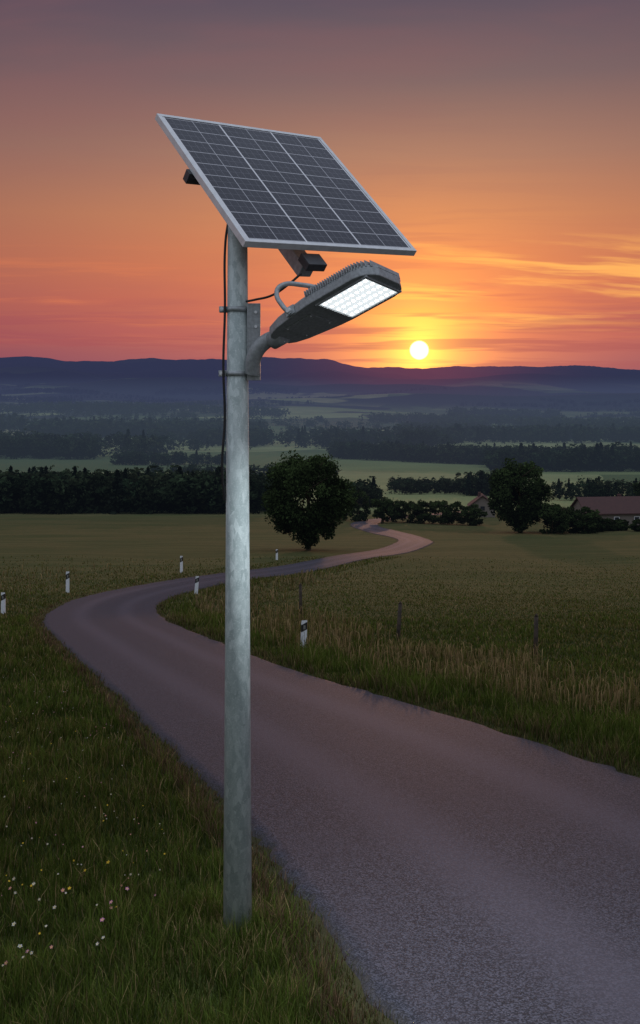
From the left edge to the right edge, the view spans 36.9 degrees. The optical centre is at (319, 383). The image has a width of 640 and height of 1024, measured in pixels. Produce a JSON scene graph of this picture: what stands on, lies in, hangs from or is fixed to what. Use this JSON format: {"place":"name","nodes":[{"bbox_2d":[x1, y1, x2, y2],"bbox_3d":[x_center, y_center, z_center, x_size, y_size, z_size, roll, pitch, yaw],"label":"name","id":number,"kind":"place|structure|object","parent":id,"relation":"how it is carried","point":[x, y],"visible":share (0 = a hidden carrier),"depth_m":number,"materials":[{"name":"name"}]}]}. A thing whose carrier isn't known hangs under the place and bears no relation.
{"place":"outdoors","nodes":[
{"label":"outdoors","id":0,"kind":"place"},
{"bbox_2d":[0,356,639,1023],"bbox_3d":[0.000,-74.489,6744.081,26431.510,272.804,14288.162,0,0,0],"label":"ground","id":1,"kind":"structure","parent":0,"point":[100,540],"depth_m":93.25,"materials":[{"name":"green plant"}]},
{"bbox_2d":[1,592,5,613],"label":"delineator post","id":2,"kind":"object","parent":1,"relation":"on","point":[3,602],"visible":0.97,"depth_m":27.26,"materials":[{"name":"white plastic"}]},
{"bbox_2d":[66,571,68,592],"bbox_3d":[-9.199,7.293,34.996,0.132,0.930,0.108,0,0,-13],"label":"delineator post","id":3,"kind":"object","parent":1,"relation":"on","point":[67,582],"visible":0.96,"depth_m":34.95,"materials":[{"name":"white plastic"}]},
{"bbox_2d":[1,657,165,983],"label":"wildflowers","id":4,"kind":"object","parent":1,"relation":"on","point":[54,906],"visible":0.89,"depth_m":5.92,"materials":[{"name":"white plant"}]},
{"bbox_2d":[180,556,182,571],"bbox_3d":[-6.401,8.418,44.395,0.132,0.950,0.108,0,0,8],"label":"delineator post","id":5,"kind":"object","parent":1,"relation":"on","point":[181,563],"visible":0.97,"depth_m":44.35,"materials":[{"name":"white plastic"}]},
{"bbox_2d":[194,576,198,593],"bbox_3d":[-4.429,7.283,34.401,0.132,0.810,0.108,5,-1,-14],"label":"delineator post","id":6,"kind":"object","parent":1,"relation":"on","point":[196,583],"visible":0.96,"depth_m":34.36,"materials":[{"name":"white plastic"}]},
{"bbox_2d":[153,884,345,970],"bbox_3d":[-0.413,3.049,5.412,1.139,0.286,1.043,0,0,0],"label":"grass tuft","id":7,"kind":"object","parent":1,"relation":"on","point":[217,922],"visible":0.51,"depth_m":5.30,"materials":[{"name":"green plant"}]},
{"bbox_2d":[155,113,416,935],"bbox_3d":[-0.001,0.808,5.581,1.268,4.985,1.626,0,0,-40],"label":"solar street lamp","id":8,"kind":"object","parent":1,"relation":"on","point":[291,197],"visible":1,"depth_m":5.36,"materials":[{"name":"metal"}]},
{"bbox_2d":[299,583,301,613],"bbox_3d":[-0.528,5.943,25.996,0.100,1.101,0.092,-1,1,0],"label":"fence stake","id":9,"kind":"object","parent":1,"relation":"on","point":[300,595],"visible":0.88,"depth_m":25.96,"materials":[{"name":"brown wood"}]},
{"bbox_2d":[300,620,306,647],"bbox_3d":[-0.322,4.970,18.698,0.120,0.750,0.099,2,-1,-16],"label":"delineator post","id":10,"kind":"object","parent":1,"relation":"on","point":[303,629],"visible":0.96,"depth_m":18.66,"materials":[{"name":"white plastic"}]},
{"bbox_2d":[261,449,357,549],"bbox_3d":[-0.755,7.960,65.044,6.726,7.006,6.289,0,0,0],"label":"broadleaf tree","id":11,"kind":"object","parent":1,"relation":"on","point":[296,478],"visible":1,"depth_m":63.50,"materials":[{"name":"green plant"}]},
{"bbox_2d":[0,383,639,514],"bbox_3d":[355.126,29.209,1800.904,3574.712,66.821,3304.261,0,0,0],"label":"distant trees","id":12,"kind":"object","parent":1,"relation":"on","point":[46,490],"visible":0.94,"depth_m":534.28,"materials":[{"name":"green plant"}]},
{"bbox_2d":[0,562,639,727],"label":"tall dry grass","id":13,"kind":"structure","parent":1,"relation":"on","point":[321,634],"depth_m":16.68,"materials":[{"name":"green plant"}]},
{"bbox_2d":[348,488,370,521],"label":"bush","id":14,"kind":"object","parent":1,"relation":"on","point":[360,515],"visible":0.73,"depth_m":127.88,"materials":[{"name":"green plant"}]},
{"bbox_2d":[370,496,393,523],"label":"broadleaf tree","id":15,"kind":"object","parent":1,"relation":"on","point":[384,505],"visible":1,"depth_m":121.43,"materials":[{"name":"green plant"}]},
{"bbox_2d":[384,499,407,521],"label":"bush","id":16,"kind":"object","parent":1,"relation":"on","point":[394,510],"visible":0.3,"depth_m":126.50,"materials":[{"name":"green plant"}]},
{"bbox_2d":[396,601,401,638],"bbox_3d":[1.672,5.155,20.410,0.170,1.051,0.089,0,0,-31],"label":"fence stake","id":17,"kind":"object","parent":1,"relation":"on","point":[399,611],"visible":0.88,"depth_m":20.40,"materials":[{"name":"brown wood"}]},
{"bbox_2d":[394,500,421,522],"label":"bush","id":18,"kind":"object","parent":1,"relation":"on","point":[405,508],"visible":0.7,"depth_m":123.32,"materials":[{"name":"green plant"}]},
{"bbox_2d":[408,499,438,523],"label":"bush","id":19,"kind":"object","parent":1,"relation":"on","point":[420,510],"visible":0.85,"depth_m":121.55,"materials":[{"name":"green plant"}]},
{"bbox_2d":[425,500,456,523],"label":"bush","id":20,"kind":"object","parent":1,"relation":"on","point":[437,505],"visible":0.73,"depth_m":119.33,"materials":[{"name":"green plant"}]},
{"bbox_2d":[440,501,471,524],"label":"bush","id":21,"kind":"object","parent":1,"relation":"on","point":[446,515],"visible":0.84,"depth_m":117.37,"materials":[{"name":"green plant"}]},
{"bbox_2d":[459,504,487,525],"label":"bush","id":22,"kind":"object","parent":1,"relation":"on","point":[477,513],"visible":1,"depth_m":115.27,"materials":[{"name":"green plant"}]},
{"bbox_2d":[467,492,494,516],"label":"farmhouse","id":23,"kind":"object","parent":1,"relation":"on","point":[481,500],"visible":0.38,"depth_m":140.69,"materials":[{"name":"paint"}]},
{"bbox_2d":[487,457,553,532],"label":"broadleaf tree","id":24,"kind":"object","parent":1,"relation":"on","point":[510,484],"visible":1,"depth_m":98.00,"materials":[{"name":"green plant"}]},
{"bbox_2d":[533,614,537,655],"bbox_3d":[3.948,4.698,17.582,0.100,1.001,0.092,0,3,0],"label":"fence stake","id":25,"kind":"object","parent":1,"relation":"on","point":[535,629],"visible":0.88,"depth_m":17.54,"materials":[{"name":"brown wood"}]},
{"bbox_2d":[533,502,575,533],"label":"bush","id":26,"kind":"object","parent":1,"relation":"on","point":[557,513],"visible":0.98,"depth_m":96.15,"materials":[{"name":"green plant"}]},
{"bbox_2d":[542,506,581,532],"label":"bush","id":27,"kind":"object","parent":1,"relation":"on","point":[566,512],"visible":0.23,"depth_m":99.32,"materials":[{"name":"green plant"}]},
{"bbox_2d":[567,506,600,533],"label":"bush","id":28,"kind":"object","parent":1,"relation":"on","point":[583,526],"visible":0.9,"depth_m":97.72,"materials":[{"name":"green plant"}]},
{"bbox_2d":[584,515,610,531],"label":"bush","id":29,"kind":"object","parent":1,"relation":"on","point":[603,526],"visible":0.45,"depth_m":100.48,"materials":[{"name":"green plant"}]},
{"bbox_2d":[571,494,639,524],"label":"farmhouse","id":30,"kind":"object","parent":1,"relation":"on","point":[619,506],"visible":0.41,"depth_m":116.57,"materials":[{"name":"tile"}]},
{"bbox_2d":[605,517,619,530],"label":"bush","id":31,"kind":"object","parent":1,"relation":"on","point":[614,526],"visible":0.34,"depth_m":102.54,"materials":[{"name":"green plant"}]},
{"bbox_2d":[611,518,628,530],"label":"bush","id":32,"kind":"object","parent":1,"relation":"on","point":[623,524],"visible":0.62,"depth_m":103.24,"materials":[{"name":"green plant"}]},
{"bbox_2d":[628,518,639,531],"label":"bush","id":33,"kind":"object","parent":1,"relation":"on","point":[634,526],"visible":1,"depth_m":100.89,"materials":[{"name":"green plant"}]},
{"bbox_2d":[633,480,639,495],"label":"broadleaf tree","id":34,"kind":"object","parent":1,"relation":"on","point":[636,487],"visible":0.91,"depth_m":150.30,"materials":[{"name":"green plant"}]},
{"bbox_2d":[0,0,639,369],"label":"sky","id":35,"kind":"structure","parent":0,"point":[500,138],"materials":[{"name":"orange"}]},
{"bbox_2d":[43,511,639,1023],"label":"road","id":36,"kind":"structure","parent":0,"point":[461,871],"depth_m":7.18,"materials":[{"name":"grey asphalt"}]}
]}

